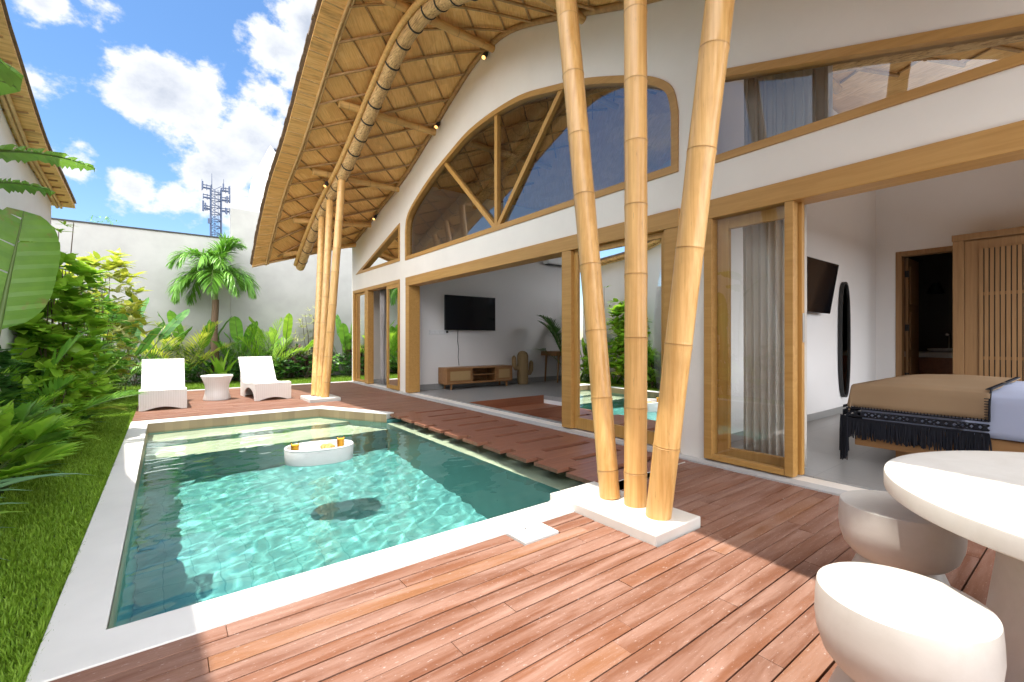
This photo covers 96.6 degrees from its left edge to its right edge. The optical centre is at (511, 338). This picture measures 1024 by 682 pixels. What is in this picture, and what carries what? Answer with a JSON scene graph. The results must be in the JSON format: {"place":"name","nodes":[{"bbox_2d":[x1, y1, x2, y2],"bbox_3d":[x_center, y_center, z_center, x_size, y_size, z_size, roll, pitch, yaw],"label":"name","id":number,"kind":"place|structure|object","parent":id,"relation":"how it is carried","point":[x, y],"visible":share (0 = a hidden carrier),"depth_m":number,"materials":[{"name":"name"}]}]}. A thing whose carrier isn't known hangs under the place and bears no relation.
{"place":"outdoors","nodes":[
{"label":"outdoors","id":0,"kind":"place"},
{"bbox_2d":[0,374,351,681],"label":"lawn","id":1,"kind":"structure","parent":0,"point":[196,382],"depth_m":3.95,"materials":[{"name":"plant"}]},
{"bbox_2d":[0,58,23,95],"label":"banana plant","id":2,"kind":"object","parent":1,"relation":"on","point":[11,78],"visible":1,"depth_m":1.47,"materials":[{"name":"green plant"}]},
{"bbox_2d":[0,345,33,424],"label":"undergrowth shrub","id":3,"kind":"object","parent":1,"relation":"on","point":[7,386],"visible":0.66,"depth_m":4.39,"materials":[{"name":"green plant"}]},
{"bbox_2d":[8,357,48,405],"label":"undergrowth shrub","id":4,"kind":"object","parent":1,"relation":"on","point":[30,365],"visible":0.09,"depth_m":5.17,"materials":[{"name":"green plant"}]},
{"bbox_2d":[0,441,63,478],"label":"border plant","id":5,"kind":"object","parent":1,"relation":"on","point":[20,463],"visible":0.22,"depth_m":4.29,"materials":[{"name":"green plant"}]},
{"bbox_2d":[0,207,71,450],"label":"banana plant","id":6,"kind":"object","parent":1,"relation":"on","point":[28,280],"visible":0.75,"depth_m":3.70,"materials":[{"name":"green plant"}]},
{"bbox_2d":[2,400,75,455],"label":"fan leaf plant","id":7,"kind":"object","parent":1,"relation":"on","point":[22,411],"visible":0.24,"depth_m":4.04,"materials":[{"name":"plant"}]},
{"bbox_2d":[0,392,86,479],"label":"fan leaf plant","id":8,"kind":"object","parent":1,"relation":"on","point":[11,436],"visible":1,"depth_m":3.36,"materials":[{"name":"plant"}]},
{"bbox_2d":[0,473,88,560],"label":"strap leaf plant","id":9,"kind":"object","parent":1,"relation":"on","point":[7,482],"visible":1,"depth_m":2.50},
{"bbox_2d":[0,358,92,434],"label":"shrub","id":10,"kind":"object","parent":1,"relation":"on","point":[55,373],"visible":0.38,"depth_m":5.10,"materials":[{"name":"green plant"}]},
{"bbox_2d":[0,144,94,196],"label":"banana plant","id":11,"kind":"object","parent":1,"relation":"on","point":[9,153],"visible":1,"depth_m":3.52,"materials":[{"name":"green plant"}]},
{"bbox_2d":[9,389,100,444],"bbox_3d":[-5.082,0.926,4.358,1.392,0.931,1.739,0,0,15],"label":"feather palm","id":12,"kind":"object","parent":1,"relation":"on","point":[71,423],"visible":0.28,"depth_m":4.83,"materials":[{"name":"green plant"}]},
{"bbox_2d":[52,220,74,370],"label":"wispy shrub","id":13,"kind":"object","parent":1,"relation":"on","point":[60,231],"visible":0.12,"depth_m":6.50,"materials":[{"name":"green plant"}]},
{"bbox_2d":[7,241,121,418],"bbox_3d":[-5.755,0.008,5.663,1.430,2.549,1.409,0,0,-37],"label":"broad leaf shrub","id":14,"kind":"object","parent":1,"relation":"on","point":[38,335],"visible":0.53,"depth_m":5.68,"materials":[{"name":"plant"}]},
{"bbox_2d":[0,333,145,417],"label":"feather palm","id":15,"kind":"object","parent":1,"relation":"on","point":[65,348],"visible":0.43,"depth_m":5.09,"materials":[{"name":"green plant"}]},
{"bbox_2d":[21,367,127,416],"bbox_3d":[-5.874,0.813,5.645,1.768,0.949,1.620,0,0,-37],"label":"feather palm","id":16,"kind":"object","parent":1,"relation":"on","point":[101,407],"visible":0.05,"depth_m":5.86,"materials":[{"name":"green plant"}]},
{"bbox_2d":[46,346,119,414],"bbox_3d":[-6.485,0.594,6.658,1.163,1.383,1.129,0,0,-37],"label":"fresh shrub","id":17,"kind":"object","parent":1,"relation":"on","point":[93,382],"visible":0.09,"depth_m":6.81,"materials":[{"name":"green plant"}]},
{"bbox_2d":[77,412,108,426],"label":"border plant","id":18,"kind":"object","parent":1,"relation":"on","point":[85,417],"visible":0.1,"depth_m":6.83,"materials":[{"name":"green plant"}]},
{"bbox_2d":[55,293,138,399],"bbox_3d":[-7.415,0.228,7.967,1.446,2.110,1.422,0,0,25],"label":"dense shrub","id":19,"kind":"object","parent":1,"relation":"on","point":[118,353],"visible":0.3,"depth_m":8.08,"materials":[{"name":"green plant"}]},
{"bbox_2d":[54,248,159,385],"bbox_3d":[-8.528,-0.346,9.441,2.056,3.257,1.962,0,0,-37],"label":"variegated shrub","id":20,"kind":"object","parent":1,"relation":"on","point":[117,262],"visible":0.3,"depth_m":9.51,"materials":[{"name":"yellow plant"}]},
{"bbox_2d":[70,271,144,397],"bbox_3d":[-8.273,-0.072,9.200,1.429,2.709,1.273,0,0,36],"label":"cream shrub","id":21,"kind":"object","parent":1,"relation":"on","point":[127,308],"visible":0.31,"depth_m":9.24,"materials":[{"name":"green plant"}]},
{"bbox_2d":[92,350,128,396],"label":"bright shrub","id":22,"kind":"object","parent":1,"relation":"on","point":[115,389],"visible":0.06,"depth_m":9.18,"materials":[{"name":"green plant"}]},
{"bbox_2d":[61,298,189,394],"bbox_3d":[-8.929,0.159,10.493,2.512,2.260,2.586,0,0,-37],"label":"paddle leaf plant","id":23,"kind":"object","parent":1,"relation":"on","point":[170,327],"visible":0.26,"depth_m":11.01,"materials":[{"name":"plant"}]},
{"bbox_2d":[123,357,145,386],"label":"ground plant","id":24,"kind":"object","parent":1,"relation":"on","point":[135,382],"visible":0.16,"depth_m":12.13,"materials":[{"name":"green plant"}]},
{"bbox_2d":[111,346,165,386],"bbox_3d":[-9.088,0.707,10.233,2.099,1.158,2.403,0,0,30],"label":"feather palm","id":25,"kind":"object","parent":1,"relation":"on","point":[136,370],"visible":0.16,"depth_m":10.45,"materials":[{"name":"green plant"}]},
{"bbox_2d":[97,296,189,387],"bbox_3d":[-10.009,0.020,11.386,3.258,2.539,2.501,0,0,-37],"label":"paddle leaf plant","id":26,"kind":"object","parent":1,"relation":"on","point":[147,340],"visible":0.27,"depth_m":11.29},
{"bbox_2d":[130,327,191,362],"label":"paddle leaf plant","id":27,"kind":"object","parent":1,"relation":"on","point":[151,346],"visible":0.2,"depth_m":12.86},
{"bbox_2d":[115,321,234,376],"bbox_3d":[-9.284,0.366,12.787,2.611,1.840,2.980,0,0,31],"label":"feather palm","id":28,"kind":"object","parent":1,"relation":"on","point":[206,354],"visible":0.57,"depth_m":12.70,"materials":[{"name":"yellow plant"}]},
{"bbox_2d":[155,344,199,377],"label":"dark shrub","id":29,"kind":"object","parent":1,"relation":"on","point":[185,353],"visible":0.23,"depth_m":13.50,"materials":[{"name":"green plant"}]},
{"bbox_2d":[184,363,192,380],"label":"ground plant","id":30,"kind":"object","parent":1,"relation":"on","point":[185,367],"visible":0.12,"depth_m":12.74,"materials":[{"name":"green plant"}]},
{"bbox_2d":[158,310,231,382],"bbox_3d":[-9.366,0.237,13.468,1.585,2.100,1.930,0,0,-16],"label":"paddle leaf plant","id":31,"kind":"object","parent":1,"relation":"on","point":[171,315],"visible":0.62,"depth_m":13.06,"materials":[{"name":"plant"}]},
{"bbox_2d":[185,359,215,382],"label":"ground plant","id":32,"kind":"object","parent":1,"relation":"on","point":[198,378],"visible":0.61,"depth_m":12.92,"materials":[{"name":"green plant"}]},
{"bbox_2d":[165,232,260,373],"bbox_3d":[-8.791,-0.916,13.499,2.399,4.408,2.408,0,0,-37],"label":"palm tree","id":33,"kind":"object","parent":1,"relation":"on","point":[212,260],"visible":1,"depth_m":13.25,"materials":[{"name":"green plant"}]},
{"bbox_2d":[188,348,240,375],"bbox_3d":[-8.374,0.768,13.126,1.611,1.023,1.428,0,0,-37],"label":"nest fern","id":34,"kind":"object","parent":1,"relation":"on","point":[219,365],"visible":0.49,"depth_m":13.04,"materials":[{"name":"green plant"}]},
{"bbox_2d":[227,363,239,382],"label":"ground plant","id":35,"kind":"object","parent":1,"relation":"on","point":[237,368],"visible":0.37,"depth_m":13.25,"materials":[{"name":"green plant"}]},
{"bbox_2d":[206,338,276,380],"bbox_3d":[-8.136,0.600,13.880,2.198,1.374,1.509,0,0,-37],"label":"feather palm","id":36,"kind":"object","parent":1,"relation":"on","point":[235,344],"visible":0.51,"depth_m":13.50,"materials":[{"name":"green plant"}]},
{"bbox_2d":[207,316,283,362],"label":"paddle leaf plant","id":37,"kind":"object","parent":1,"relation":"on","point":[235,326],"visible":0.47,"depth_m":13.95,"materials":[{"name":"plant"}]},
{"bbox_2d":[187,381,347,390],"bbox_3d":[-6.684,1.398,11.973,4.670,0.304,0.230,0,0,-37],"label":"stone edging","id":38,"kind":"object","parent":1,"relation":"on","point":[291,384],"visible":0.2,"depth_m":12.49,"materials":[{"name":"stone"}]},
{"bbox_2d":[227,317,312,367],"bbox_3d":[-7.651,0.290,14.469,2.761,1.993,2.231,0,0,19],"label":"feather palm","id":39,"kind":"object","parent":1,"relation":"on","point":[255,345],"visible":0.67,"depth_m":14.09,"materials":[{"name":"green plant"}]},
{"bbox_2d":[273,362,284,376],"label":"ground plant","id":40,"kind":"object","parent":1,"relation":"on","point":[279,368],"visible":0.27,"depth_m":13.96,"materials":[{"name":"green plant"}]},
{"bbox_2d":[249,313,313,378],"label":"paddle leaf plant","id":41,"kind":"object","parent":1,"relation":"on","point":[287,324],"visible":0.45,"depth_m":14.71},
{"bbox_2d":[273,357,300,378],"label":"ground plant","id":42,"kind":"object","parent":1,"relation":"on","point":[295,365],"visible":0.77,"depth_m":14.15,"materials":[{"name":"green plant"}]},
{"bbox_2d":[273,343,307,376],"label":"dark shrub","id":43,"kind":"object","parent":1,"relation":"on","point":[297,345],"visible":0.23,"depth_m":15.22,"materials":[{"name":"green plant"}]},
{"bbox_2d":[132,382,454,421],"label":"wooden terrace","id":44,"kind":"structure","parent":1,"relation":"on","point":[354,395],"depth_m":8.84,"materials":[{"name":"brown wood"}]},
{"bbox_2d":[139,358,186,410],"bbox_3d":[-6.604,0.824,8.641,0.680,0.843,1.511,0,0,-37],"label":"sun lounger","id":45,"kind":"object","parent":44,"relation":"on","point":[162,382],"visible":0.98,"depth_m":8.84,"materials":[{"name":"white wicker"}]},
{"bbox_2d":[200,374,232,400],"bbox_3d":[-6.101,0.995,9.432,0.576,0.502,0.576,0,0,-37],"label":"side table","id":46,"kind":"object","parent":44,"relation":"on","point":[216,387],"visible":1,"depth_m":9.25,"materials":[{"name":"white wicker"}]},
{"bbox_2d":[238,356,290,400],"bbox_3d":[-5.404,0.824,9.928,0.680,0.843,1.511,0,0,-42],"label":"sun lounger","id":47,"kind":"object","parent":44,"relation":"on","point":[258,381],"visible":1,"depth_m":10.07,"materials":[{"name":"white wicker"}]},
{"bbox_2d":[300,179,345,402],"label":"bamboo pillar","id":48,"kind":"structure","parent":44,"relation":"on","point":[325,306],"depth_m":9.64,"materials":[{"name":"wood"}]},
{"bbox_2d":[284,343,310,377],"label":"red leaf plant","id":49,"kind":"object","parent":1,"relation":"on","point":[301,356],"visible":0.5,"depth_m":14.83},
{"bbox_2d":[290,355,312,378],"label":"ground plant","id":50,"kind":"object","parent":1,"relation":"on","point":[302,368],"visible":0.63,"depth_m":14.53,"materials":[{"name":"green plant"}]},
{"bbox_2d":[291,305,314,376],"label":"variegated shrub","id":51,"kind":"object","parent":1,"relation":"on","point":[300,321],"visible":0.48,"depth_m":15.28,"materials":[{"name":"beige plant"}]},
{"bbox_2d":[301,345,341,368],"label":"dark shrub","id":52,"kind":"object","parent":1,"relation":"on","point":[333,363],"visible":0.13,"depth_m":16.09,"materials":[{"name":"green plant"}]},
{"bbox_2d":[331,354,344,373],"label":"ground plant","id":53,"kind":"object","parent":1,"relation":"on","point":[338,363],"visible":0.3,"depth_m":15.03,"materials":[{"name":"green plant"}]},
{"bbox_2d":[333,314,351,374],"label":"paddle leaf plant","id":54,"kind":"object","parent":1,"relation":"on","point":[344,335],"visible":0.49,"depth_m":15.71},
{"bbox_2d":[334,354,351,375],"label":"ground plant","id":55,"kind":"object","parent":1,"relation":"on","point":[347,367],"visible":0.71,"depth_m":15.41,"materials":[{"name":"green plant"}]},
{"bbox_2d":[5,0,660,285],"label":"sky","id":56,"kind":"structure","parent":0,"point":[163,98],"materials":[{"name":"blue"}]},
{"bbox_2d":[544,399,561,405],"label":"sunken floor","id":57,"kind":"structure","parent":0,"point":[553,402],"depth_m":9.67,"materials":[{"name":"paint"}]},
{"bbox_2d":[250,0,1023,490],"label":"villa","id":58,"kind":"object","parent":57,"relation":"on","point":[898,168],"visible":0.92,"depth_m":7.20,"materials":[{"name":"white paint"}]},
{"bbox_2d":[356,292,364,381],"bbox_3d":[-4.274,-0.051,13.016,0.050,2.532,0.886,0,0,-37],"label":"fixed side window","id":59,"kind":"structure","parent":58,"relation":"in","point":[360,298],"depth_m":13.13,"materials":[{"name":"brown wood"}]},
{"bbox_2d":[356,223,399,274],"bbox_3d":[-3.550,-2.290,12.043,0.138,0.898,3.122,0,0,-37],"label":"wedge window","id":60,"kind":"structure","parent":58,"relation":"in","point":[388,252],"depth_m":11.50,"materials":[{"name":"brown wood"}]},
{"bbox_2d":[380,289,385,383],"bbox_3d":[-3.526,-0.080,12.430,0.110,2.580,0.345,0,0,-37],"label":"curtain","id":61,"kind":"object","parent":58,"relation":"hanging from","point":[382,323],"visible":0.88,"depth_m":12.37,"materials":[{"name":"fabric"}]},
{"bbox_2d":[387,283,399,389],"bbox_3d":[-2.882,-0.051,11.085,0.045,2.532,0.770,0,0,-37],"label":"sliding door","id":62,"kind":"structure","parent":58,"relation":"in","point":[393,291],"depth_m":11.08,"materials":[{"name":"clear glass"}]},
{"bbox_2d":[429,330,448,334],"bbox_3d":[-1.774,-0.165,11.161,0.540,0.110,0.049,0,0,-37],"label":"socket strip","id":63,"kind":"object","parent":58,"relation":"attached to","point":[441,332],"visible":1,"depth_m":11.17,"materials":[{"name":"white plastic"}]},
{"bbox_2d":[444,295,494,330],"bbox_3d":[-1.066,-0.655,11.676,1.510,0.870,0.087,0,0,-37],"label":"television","id":64,"kind":"object","parent":58,"relation":"attached to","point":[468,313],"visible":1,"depth_m":11.61,"materials":[{"name":"black plastic"}]},
{"bbox_2d":[481,51,488,59],"bbox_3d":[-0.461,-4.832,7.757,0.082,0.172,0.144,0,0,31],"label":"spotlight","id":65,"kind":"object","parent":58,"relation":"attached to","point":[484,55],"visible":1,"depth_m":7.73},
{"bbox_2d":[405,75,678,260],"bbox_3d":[-0.287,-2.830,7.757,0.138,2.038,7.028,0,0,-37],"label":"arched window","id":66,"kind":"structure","parent":58,"relation":"in","point":[497,223],"depth_m":7.30,"materials":[{"name":"brown wood"}]},
{"bbox_2d":[543,257,561,266],"bbox_3d":[1.315,-2.310,13.393,0.880,0.320,0.238,0,0,-37],"label":"air conditioner","id":67,"kind":"object","parent":58,"relation":"attached to","point":[555,262],"visible":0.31,"depth_m":13.20,"materials":[{"name":"white plastic"}]},
{"bbox_2d":[348,381,845,495],"bbox_3d":[-0.292,1.443,7.696,0.309,0.414,14.600,0,0,-37],"label":"threshold","id":68,"kind":"object","parent":58,"relation":"on","point":[803,484],"visible":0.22,"depth_m":4.66,"materials":[{"name":"tile"}]},
{"bbox_2d":[574,231,663,444],"bbox_3d":[1.304,0.004,5.675,0.050,2.422,1.448,0,0,-37],"label":"sliding door","id":69,"kind":"structure","parent":58,"relation":"in","point":[612,255],"depth_m":5.67,"materials":[{"name":"clear glass"}]},
{"bbox_2d":[718,202,804,474],"bbox_3d":[2.364,-0.003,4.369,0.055,2.426,0.783,0,0,-37],"label":"bedroom sliding door","id":70,"kind":"structure","parent":58,"relation":"in","point":[725,226],"depth_m":4.58,"materials":[{"name":"brown wood"}]},
{"bbox_2d":[743,205,806,467],"bbox_3d":[2.590,-0.050,4.527,0.083,2.520,0.597,0,0,-37],"label":"curtain","id":71,"kind":"object","parent":58,"relation":"hanging from","point":[763,286],"visible":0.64,"depth_m":4.58,"materials":[{"name":"fabric"}]},
{"bbox_2d":[744,65,832,145],"bbox_3d":[2.644,-2.275,4.423,0.102,1.650,0.795,0,0,-37],"label":"curtain","id":72,"kind":"object","parent":58,"relation":"hanging from","point":[775,104],"visible":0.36,"depth_m":4.38,"materials":[{"name":"fabric"}]},
{"bbox_2d":[807,256,838,313],"bbox_3d":[4.333,-0.750,6.557,1.240,0.737,0.254,0,0,-37],"label":"television","id":73,"kind":"object","parent":58,"relation":"attached to","point":[821,278],"visible":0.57,"depth_m":6.53,"materials":[{"name":"black plastic"}]},
{"bbox_2d":[838,282,850,396],"bbox_3d":[5.534,0.010,7.589,0.430,1.920,0.052,0,0,-37],"label":"wall mirror","id":74,"kind":"object","parent":58,"relation":"attached to","point":[844,339],"depth_m":7.57,"materials":[{"name":"mirror"}]},
{"bbox_2d":[715,14,1023,162],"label":"wedge window","id":75,"kind":"structure","parent":58,"relation":"in","point":[1009,26],"depth_m":3.50,"materials":[{"name":"brown wood"}]},
{"bbox_2d":[905,258,918,374],"bbox_3d":[7.662,-0.155,8.724,0.798,2.710,0.062,0,0,-37],"label":"bathroom door","id":76,"kind":"structure","parent":58,"relation":"in","point":[911,266],"depth_m":8.60,"materials":[{"name":"brown wood"}]},
{"bbox_2d":[919,333,952,373],"bbox_3d":[9.456,0.541,8.708,1.198,1.350,3.000,0,0,-37],"label":"vanity","id":77,"kind":"object","parent":58,"relation":"on","point":[935,360],"visible":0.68,"depth_m":9.12,"materials":[{"name":"wood"}]},
{"bbox_2d":[373,379,895,490],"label":"floor","id":78,"kind":"structure","parent":0,"point":[862,467],"depth_m":5.32,"materials":[{"name":"grey tile"}]},
{"bbox_2d":[438,365,511,389],"bbox_3d":[-0.892,0.955,11.530,1.950,0.529,0.433,0,0,-37],"label":"media console","id":79,"kind":"object","parent":78,"relation":"on","point":[450,376],"visible":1,"depth_m":11.36,"materials":[{"name":"wood"}]},
{"bbox_2d":[512,351,532,383],"bbox_3d":[0.290,0.770,12.362,0.720,0.900,0.305,0,0,-37],"label":"cactus ornament","id":80,"kind":"object","parent":78,"relation":"on","point":[521,368],"visible":0.99,"depth_m":12.23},
{"bbox_2d":[535,315,561,371],"bbox_3d":[1.641,0.167,12.512,2.411,2.105,3.003,0,0,-10],"label":"indoor palm","id":81,"kind":"object","parent":78,"relation":"on","point":[554,329],"visible":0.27,"depth_m":12.31,"materials":[{"name":"green plant"}]},
{"bbox_2d":[541,351,561,382],"bbox_3d":[1.656,0.785,13.358,1.580,0.870,0.650,0,0,-37],"label":"wooden desk","id":82,"kind":"object","parent":78,"relation":"on","point":[555,353],"visible":0.45,"depth_m":12.77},
{"bbox_2d":[855,381,1023,456],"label":"bed","id":83,"kind":"object","parent":78,"relation":"on","point":[1006,429],"visible":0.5,"depth_m":3.73,"materials":[{"name":"white wood"}]},
{"bbox_2d":[839,374,1019,459],"bbox_3d":[4.406,0.805,4.756,2.128,0.790,1.067,0,0,-37],"label":"fringed throw","id":84,"kind":"object","parent":83,"relation":"on","point":[958,396],"visible":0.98,"depth_m":4.13,"materials":[{"name":"fabric"}]},
{"bbox_2d":[952,226,1023,380],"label":"wardrobe","id":85,"kind":"object","parent":78,"relation":"on","point":[988,303],"visible":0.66,"depth_m":7.05,"materials":[{"name":"brown wood"}]},
{"bbox_3d":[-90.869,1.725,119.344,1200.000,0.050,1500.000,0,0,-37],"label":"ground","id":86,"kind":"structure","parent":0,"visible":0},
{"bbox_2d":[0,0,76,391],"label":"neighbouring villa","id":87,"kind":"object","parent":86,"relation":"on","point":[21,124],"visible":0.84,"depth_m":5.23,"materials":[{"name":"paint"}]},
{"bbox_2d":[86,215,122,224],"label":"tree","id":88,"kind":"object","parent":86,"relation":"on","point":[103,220],"visible":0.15,"depth_m":16.07,"materials":[{"name":"green plant"}]},
{"bbox_2d":[51,218,230,384],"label":"garden wall","id":89,"kind":"structure","parent":86,"relation":"on","point":[149,250],"depth_m":13.38,"materials":[{"name":"paint"}]},
{"bbox_2d":[201,179,229,236],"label":"telecom mast","id":90,"kind":"object","parent":86,"relation":"on","point":[226,211],"visible":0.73,"depth_m":100.17,"materials":[{"name":"metal"}]},
{"bbox_2d":[246,146,276,211],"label":"gabled house","id":91,"kind":"structure","parent":86,"relation":"on","point":[258,183],"depth_m":23.48,"materials":[{"name":"paint"}]},
{"bbox_2d":[230,208,351,378],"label":"wall","id":92,"kind":"structure","parent":86,"relation":"on","point":[287,287],"depth_m":15.41,"materials":[{"name":"paint"}]},
{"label":"deck base","id":93,"kind":"structure","parent":0,"visible":0},
{"bbox_2d":[50,461,995,681],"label":"wooden deck","id":94,"kind":"structure","parent":93,"relation":"on","point":[725,592],"depth_m":2.08,"materials":[{"name":"brown wood"}]},
{"bbox_2d":[500,518,558,545],"bbox_3d":[0.111,1.256,2.966,0.280,0.049,0.265,0,0,-37],"label":"skimmer lid","id":95,"kind":"object","parent":94,"relation":"in","point":[527,532],"visible":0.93,"depth_m":2.93,"materials":[{"name":"plastic"}]},
{"bbox_2d":[550,0,734,547],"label":"bamboo pillar","id":96,"kind":"structure","parent":94,"relation":"on","point":[654,517],"depth_m":3.23,"materials":[{"name":"wood"}]},
{"bbox_2d":[838,490,967,585],"bbox_3d":[1.847,1.021,2.179,0.469,0.454,0.469,0,0,-37],"label":"stool","id":97,"kind":"object","parent":94,"relation":"on","point":[885,528],"visible":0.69,"depth_m":2.03,"materials":[{"name":"paint"}]},
{"bbox_2d":[814,562,1006,681],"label":"stool","id":98,"kind":"object","parent":94,"relation":"on","point":[878,623],"visible":1,"depth_m":1.31,"materials":[{"name":"paint"}]},
{"bbox_2d":[884,451,1023,681],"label":"garden table","id":99,"kind":"object","parent":94,"relation":"on","point":[976,497],"visible":0.94,"depth_m":1.57,"materials":[{"name":"paint"}]},
{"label":"earth","id":100,"kind":"structure","parent":0,"visible":0},
{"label":"pool basin","id":101,"kind":"structure","parent":100,"relation":"on","visible":0},
{"bbox_2d":[113,416,594,627],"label":"water","id":102,"kind":"structure","parent":101,"relation":"in","point":[222,510],"depth_m":3.91,"materials":[{"name":"liquid"}]},
{"bbox_2d":[284,439,353,465],"bbox_3d":[-2.190,1.302,5.195,0.729,0.196,0.500,0,0,-37],"label":"floating tray","id":103,"kind":"object","parent":102,"relation":"on","point":[305,455],"visible":0.91,"depth_m":5.02,"materials":[{"name":"plastic"}]},
{"bbox_2d":[291,441,298,450],"bbox_3d":[-2.391,1.218,5.024,0.086,0.163,0.086,0,0,-37],"label":"juice glass","id":104,"kind":"object","parent":103,"relation":"in","point":[294,447],"visible":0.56,"depth_m":5.00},
{"bbox_2d":[320,443,334,448],"bbox_3d":[-2.124,1.253,5.229,0.260,0.098,0.260,0,0,-37],"label":"pastry plate","id":105,"kind":"object","parent":103,"relation":"in","point":[325,446],"visible":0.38,"depth_m":5.20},
{"bbox_2d":[337,435,344,446],"bbox_3d":[-2.008,1.218,5.345,0.086,0.163,0.086,0,0,-37],"label":"juice glass","id":106,"kind":"object","parent":103,"relation":"in","point":[340,441],"visible":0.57,"depth_m":5.32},
{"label":"pool wall","id":107,"kind":"structure","parent":101,"relation":"attached to","visible":0},
{"bbox_2d":[108,409,386,628],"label":"waterline tiles","id":108,"kind":"object","parent":107,"relation":"attached to","point":[248,418],"visible":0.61,"depth_m":7.26,"materials":[{"name":"tile"}]},
{"bbox_2d":[25,406,684,681],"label":"pool coping","id":109,"kind":"object","parent":107,"relation":"on","point":[80,636],"visible":0.7,"depth_m":2.32,"materials":[{"name":"stone"}]},
{"bbox_2d":[390,407,686,482],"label":"bridge deck","id":110,"kind":"structure","parent":109,"relation":"on","point":[553,450],"depth_m":5.66,"materials":[{"name":"brown wood"}]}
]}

